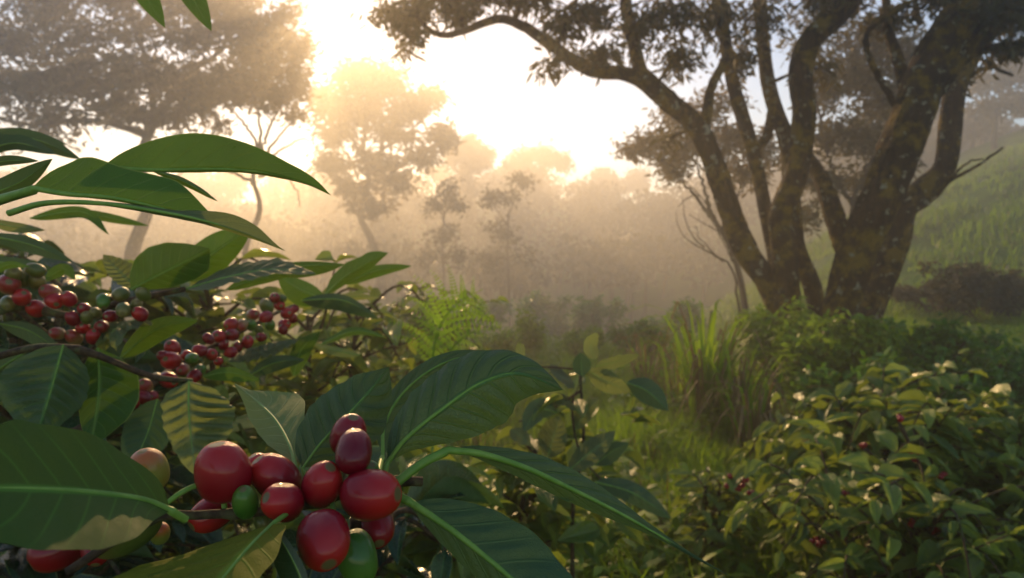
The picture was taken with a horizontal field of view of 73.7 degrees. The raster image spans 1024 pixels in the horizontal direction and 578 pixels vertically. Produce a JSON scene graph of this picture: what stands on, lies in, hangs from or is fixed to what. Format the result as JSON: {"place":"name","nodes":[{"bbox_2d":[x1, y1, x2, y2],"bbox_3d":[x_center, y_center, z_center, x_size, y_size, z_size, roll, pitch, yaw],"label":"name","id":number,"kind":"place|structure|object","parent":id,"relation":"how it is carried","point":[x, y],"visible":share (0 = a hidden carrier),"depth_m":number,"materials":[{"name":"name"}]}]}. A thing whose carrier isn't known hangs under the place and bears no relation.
{"place":"outdoors","nodes":[
{"label":"outdoors","id":0,"kind":"place"},
{"bbox_2d":[0,128,1023,576],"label":"ground","id":1,"kind":"structure","parent":0,"point":[678,288],"depth_m":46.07,"materials":[{"name":"green plant"}]},
{"bbox_2d":[0,247,101,407],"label":"coffee bush","id":2,"kind":"object","parent":1,"relation":"on","point":[91,287],"visible":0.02,"depth_m":2.28,"materials":[{"name":"green plant"}]},
{"bbox_2d":[0,233,222,577],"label":"coffee bush","id":3,"kind":"object","parent":1,"relation":"on","point":[14,563],"visible":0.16,"depth_m":1.15,"materials":[{"name":"green plant"}]},
{"bbox_2d":[0,0,309,320],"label":"tree","id":4,"kind":"object","parent":1,"relation":"on","point":[123,79],"visible":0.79,"depth_m":22.71,"materials":[{"name":"green plant"}]},
{"bbox_2d":[137,0,211,30],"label":"leafy twig","id":5,"kind":"object","parent":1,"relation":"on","point":[199,10],"visible":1,"depth_m":0.54,"materials":[{"name":"green plant"}]},
{"bbox_2d":[64,249,311,577],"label":"coffee bush","id":6,"kind":"object","parent":1,"relation":"on","point":[210,314],"visible":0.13,"depth_m":1.43,"materials":[{"name":"green plant"}]},
{"bbox_2d":[0,127,410,473],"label":"coffee plant","id":7,"kind":"object","parent":1,"relation":"on","point":[48,380],"visible":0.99,"depth_m":0.58,"materials":[{"name":"green plant"}]},
{"bbox_2d":[171,0,323,332],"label":"tree","id":8,"kind":"object","parent":1,"relation":"on","point":[294,47],"visible":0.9,"depth_m":20.89,"materials":[{"name":"green plant"}]},
{"bbox_2d":[228,250,490,577],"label":"coffee bush","id":9,"kind":"object","parent":1,"relation":"on","point":[319,375],"visible":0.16,"depth_m":1.75,"materials":[{"name":"green plant"}]},
{"bbox_2d":[0,349,732,577],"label":"coffee plant","id":10,"kind":"object","parent":1,"relation":"on","point":[72,501],"visible":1,"depth_m":0.22,"materials":[{"name":"green plant"}]},
{"bbox_2d":[302,54,467,303],"bbox_3d":[-7.386,-4.855,38.474,9.827,16.804,4.389,0,3,0],"label":"tree","id":11,"kind":"object","parent":1,"relation":"on","point":[347,109],"visible":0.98,"depth_m":37.64,"materials":[{"name":"green plant"}]},
{"bbox_2d":[272,446,504,577],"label":"coffee bush","id":12,"kind":"object","parent":1,"relation":"on","point":[451,479],"visible":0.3,"depth_m":0.80,"materials":[{"name":"green plant"}]},
{"bbox_2d":[322,280,508,464],"bbox_3d":[-0.477,0.566,3.280,0.992,1.196,0.935,2,4,25],"label":"coffee bush","id":13,"kind":"object","parent":1,"relation":"on","point":[399,374],"visible":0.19,"depth_m":3.22,"materials":[{"name":"green plant"}]},
{"bbox_2d":[387,291,466,329],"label":"shrub","id":14,"kind":"object","parent":1,"relation":"on","point":[410,303],"visible":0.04,"depth_m":21.48,"materials":[{"name":"green plant"}]},
{"bbox_2d":[395,171,474,298],"bbox_3d":[-3.853,-1.163,34.119,4.179,9.363,2.186,0,3,0],"label":"tree","id":15,"kind":"object","parent":1,"relation":"on","point":[436,205],"visible":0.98,"depth_m":33.86,"materials":[{"name":"green plant"}]},
{"bbox_2d":[389,265,501,452],"bbox_3d":[-0.153,0.201,1.597,0.261,0.515,0.181,0,3,0],"label":"fern","id":16,"kind":"object","parent":1,"relation":"on","point":[436,335],"visible":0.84,"depth_m":1.59,"materials":[{"name":"green plant"}]},
{"bbox_2d":[440,132,501,259],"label":"tree","id":17,"kind":"object","parent":1,"relation":"on","point":[473,156],"visible":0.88,"depth_m":61.50,"materials":[{"name":"green plant"}]},
{"bbox_2d":[396,449,565,577],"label":"coffee bush","id":18,"kind":"object","parent":1,"relation":"on","point":[423,548],"visible":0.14,"depth_m":1.10,"materials":[{"name":"green plant"}]},
{"bbox_2d":[458,296,516,335],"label":"shrub","id":19,"kind":"object","parent":1,"relation":"on","point":[496,309],"visible":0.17,"depth_m":23.81,"materials":[{"name":"green plant"}]},
{"bbox_2d":[457,325,523,351],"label":"shrub","id":20,"kind":"object","parent":1,"relation":"on","point":[499,342],"visible":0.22,"depth_m":7.05,"materials":[{"name":"green plant"}]},
{"bbox_2d":[461,169,546,328],"bbox_3d":[-0.437,-1.268,33.217,4.314,9.303,2.198,0,3,0],"label":"tree","id":21,"kind":"object","parent":1,"relation":"on","point":[491,197],"visible":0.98,"depth_m":32.93,"materials":[{"name":"green plant"}]},
{"bbox_2d":[0,91,1023,336],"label":"distant woods","id":22,"kind":"object","parent":1,"relation":"on","point":[650,243],"visible":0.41,"depth_m":52.85,"materials":[{"name":"green plant"}]},
{"bbox_2d":[511,306,548,359],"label":"shrub","id":23,"kind":"object","parent":1,"relation":"on","point":[530,333],"visible":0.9,"depth_m":7.94,"materials":[{"name":"green plant"}]},
{"bbox_2d":[499,137,576,244],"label":"tree","id":24,"kind":"object","parent":1,"relation":"on","point":[546,159],"visible":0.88,"depth_m":67.51,"materials":[{"name":"green plant"}]},
{"bbox_2d":[476,426,600,577],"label":"coffee bush","id":25,"kind":"object","parent":1,"relation":"on","point":[508,486],"visible":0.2,"depth_m":1.61,"materials":[{"name":"green plant"}]},
{"bbox_2d":[511,290,579,339],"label":"shrub","id":26,"kind":"object","parent":1,"relation":"on","point":[553,321],"visible":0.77,"depth_m":24.73,"materials":[{"name":"green plant"}]},
{"bbox_2d":[553,325,609,356],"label":"shrub","id":27,"kind":"object","parent":1,"relation":"on","point":[572,340],"visible":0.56,"depth_m":8.55,"materials":[{"name":"green plant"}]},
{"bbox_2d":[509,333,671,577],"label":"coffee plant","id":28,"kind":"object","parent":1,"relation":"on","point":[604,451],"visible":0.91,"depth_m":1.41,"materials":[{"name":"green plant"}]},
{"bbox_2d":[562,293,634,342],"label":"shrub","id":29,"kind":"object","parent":1,"relation":"on","point":[587,313],"visible":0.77,"depth_m":21.96,"materials":[{"name":"green plant"}]},
{"bbox_2d":[349,0,880,376],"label":"tree","id":30,"kind":"object","parent":1,"relation":"on","point":[786,268],"visible":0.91,"depth_m":6.56,"materials":[{"name":"brown plant"}]},
{"bbox_2d":[600,323,635,352],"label":"shrub","id":31,"kind":"object","parent":1,"relation":"on","point":[613,335],"visible":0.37,"depth_m":9.07,"materials":[{"name":"green plant"}]},
{"bbox_2d":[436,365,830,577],"bbox_3d":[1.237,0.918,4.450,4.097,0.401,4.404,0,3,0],"label":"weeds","id":32,"kind":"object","parent":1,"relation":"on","point":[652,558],"visible":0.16,"depth_m":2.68,"materials":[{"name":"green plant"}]},
{"bbox_2d":[607,332,682,382],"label":"grass clump","id":33,"kind":"object","parent":1,"relation":"on","point":[639,368],"visible":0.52,"depth_m":6.26,"materials":[{"name":"green plant"}]},
{"bbox_2d":[270,305,1023,577],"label":"grass","id":34,"kind":"structure","parent":1,"relation":"on","point":[622,425],"depth_m":4.57,"materials":[{"name":"green plant"}]},
{"bbox_2d":[625,320,672,356],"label":"shrub","id":35,"kind":"object","parent":1,"relation":"on","point":[639,327],"visible":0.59,"depth_m":8.36,"materials":[{"name":"green plant"}]},
{"bbox_2d":[296,266,1023,376],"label":"undergrowth","id":36,"kind":"object","parent":1,"relation":"on","point":[1015,334],"visible":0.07,"depth_m":9.00,"materials":[{"name":"green plant"}]},
{"bbox_2d":[641,296,710,340],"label":"shrub","id":37,"kind":"object","parent":1,"relation":"on","point":[693,308],"visible":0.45,"depth_m":16.75,"materials":[{"name":"green plant"}]},
{"bbox_2d":[613,336,739,417],"bbox_3d":[1.384,0.720,5.466,0.944,0.660,0.817,-3,4,-37],"label":"grass clump","id":38,"kind":"object","parent":1,"relation":"on","point":[678,391],"visible":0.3,"depth_m":5.40,"materials":[{"name":"green plant"}]},
{"bbox_2d":[609,72,780,317],"bbox_3d":[3.479,-1.355,12.735,3.447,5.309,2.021,0,3,0],"label":"tree","id":39,"kind":"object","parent":1,"relation":"on","point":[728,135],"visible":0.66,"depth_m":12.45,"materials":[{"name":"green plant"}]},
{"bbox_2d":[598,299,805,440],"bbox_3d":[1.373,0.588,4.891,1.425,0.995,1.434,-1,4,-23],"label":"grass clump","id":40,"kind":"object","parent":1,"relation":"on","point":[693,348],"visible":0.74,"depth_m":4.82,"materials":[{"name":"green plant"}]},
{"bbox_2d":[663,167,748,313],"bbox_3d":[2.588,-0.330,9.041,1.237,2.540,0.221,0,3,2],"label":"sapling","id":41,"kind":"object","parent":1,"relation":"on","point":[737,272],"visible":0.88,"depth_m":9.03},
{"bbox_2d":[659,467,756,576],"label":"coffee bush","id":42,"kind":"object","parent":1,"relation":"on","point":[712,534],"visible":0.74,"depth_m":2.64,"materials":[{"name":"green plant"}]},
{"bbox_2d":[676,197,741,349],"bbox_3d":[2.484,-0.075,8.625,0.867,2.152,0.201,0,3,3],"label":"sapling","id":43,"kind":"object","parent":1,"relation":"on","point":[734,275],"visible":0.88,"depth_m":8.65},
{"bbox_2d":[640,343,814,445],"bbox_3d":[1.581,0.741,4.750,1.103,0.704,1.089,-3,4,-40],"label":"grass clump","id":44,"kind":"object","parent":1,"relation":"on","point":[743,377],"visible":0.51,"depth_m":4.63,"materials":[{"name":"green plant"}]},
{"bbox_2d":[666,371,834,467],"bbox_3d":[1.516,0.843,4.339,1.116,0.582,0.933,0,3,0],"label":"grass clump","id":45,"kind":"object","parent":1,"relation":"on","point":[749,420],"visible":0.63,"depth_m":4.28,"materials":[{"name":"green plant"}]},
{"bbox_2d":[728,294,822,391],"bbox_3d":[2.344,0.504,6.026,0.823,0.910,0.686,0,3,0],"label":"shrub","id":46,"kind":"object","parent":1,"relation":"on","point":[756,324],"visible":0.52,"depth_m":5.98,"materials":[{"name":"green plant"}]},
{"bbox_2d":[760,307,867,384],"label":"shrub","id":47,"kind":"object","parent":1,"relation":"on","point":[822,343],"visible":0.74,"depth_m":5.28,"materials":[{"name":"green plant"}]},
{"bbox_2d":[782,345,917,423],"bbox_3d":[2.261,0.733,4.637,0.870,0.697,0.713,0,3,0],"label":"shrub","id":48,"kind":"object","parent":1,"relation":"on","point":[814,378],"visible":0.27,"depth_m":4.62,"materials":[{"name":"green plant"}]},
{"bbox_2d":[772,0,935,242],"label":"tree","id":49,"kind":"object","parent":1,"relation":"on","point":[864,83],"visible":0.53,"depth_m":11.88,"materials":[{"name":"green plant"}]},
{"bbox_2d":[720,429,1023,577],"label":"coffee bush","id":50,"kind":"object","parent":1,"relation":"on","point":[900,504],"visible":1,"depth_m":1.96,"materials":[{"name":"green plant"}]},
{"bbox_2d":[723,348,1023,571],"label":"coffee bush","id":51,"kind":"object","parent":1,"relation":"on","point":[858,422],"visible":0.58,"depth_m":2.48,"materials":[{"name":"green plant"}]},
{"bbox_2d":[838,307,924,392],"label":"shrub","id":52,"kind":"object","parent":1,"relation":"on","point":[875,337],"visible":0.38,"depth_m":5.16,"materials":[{"name":"green plant"}]},
{"bbox_2d":[809,0,1023,333],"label":"tree","id":53,"kind":"object","parent":1,"relation":"on","point":[957,38],"visible":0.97,"depth_m":6.16,"materials":[{"name":"brown plant"}]},
{"bbox_2d":[878,316,959,377],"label":"shrub","id":54,"kind":"object","parent":1,"relation":"on","point":[913,338],"visible":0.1,"depth_m":5.48,"materials":[{"name":"green plant"}]},
{"bbox_2d":[891,278,972,314],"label":"shrub","id":55,"kind":"object","parent":1,"relation":"on","point":[901,292],"visible":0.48,"depth_m":11.58,"materials":[{"name":"green plant"}]},
{"bbox_2d":[857,25,1022,327],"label":"tree","id":56,"kind":"object","parent":1,"relation":"on","point":[932,183],"visible":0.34,"depth_m":7.50,"materials":[{"name":"brown plant"}]},
{"bbox_2d":[905,361,1010,441],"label":"shrub","id":57,"kind":"object","parent":1,"relation":"on","point":[963,382],"visible":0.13,"depth_m":4.30,"materials":[{"name":"green plant"}]},
{"bbox_2d":[895,313,1023,404],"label":"shrub","id":58,"kind":"object","parent":1,"relation":"on","point":[949,344],"visible":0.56,"depth_m":5.30,"materials":[{"name":"green plant"}]},
{"bbox_2d":[907,256,1023,319],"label":"shrub","id":59,"kind":"object","parent":1,"relation":"on","point":[1000,293],"visible":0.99,"depth_m":10.36,"materials":[{"name":"green plant"}]},
{"bbox_2d":[907,374,1023,556],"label":"coffee bush","id":60,"kind":"object","parent":1,"relation":"on","point":[1001,406],"visible":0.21,"depth_m":2.54,"materials":[{"name":"green plant"}]},
{"bbox_2d":[964,57,1023,149],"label":"tree","id":61,"kind":"object","parent":1,"relation":"on","point":[992,107],"visible":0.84,"depth_m":34.80,"materials":[{"name":"green plant"}]},
{"bbox_2d":[967,325,1023,410],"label":"shrub","id":62,"kind":"object","parent":1,"relation":"on","point":[994,338],"visible":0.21,"depth_m":5.63,"materials":[{"name":"green plant"}]},
{"bbox_2d":[0,0,1023,204],"label":"sky","id":63,"kind":"structure","parent":0,"point":[487,73],"materials":[{"name":"white"}]},
{"bbox_2d":[440,354,880,577],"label":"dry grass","id":64,"kind":"structure","parent":0,"point":[654,468],"depth_m":4.13,"materials":[{"name":"green plant"}]}
]}

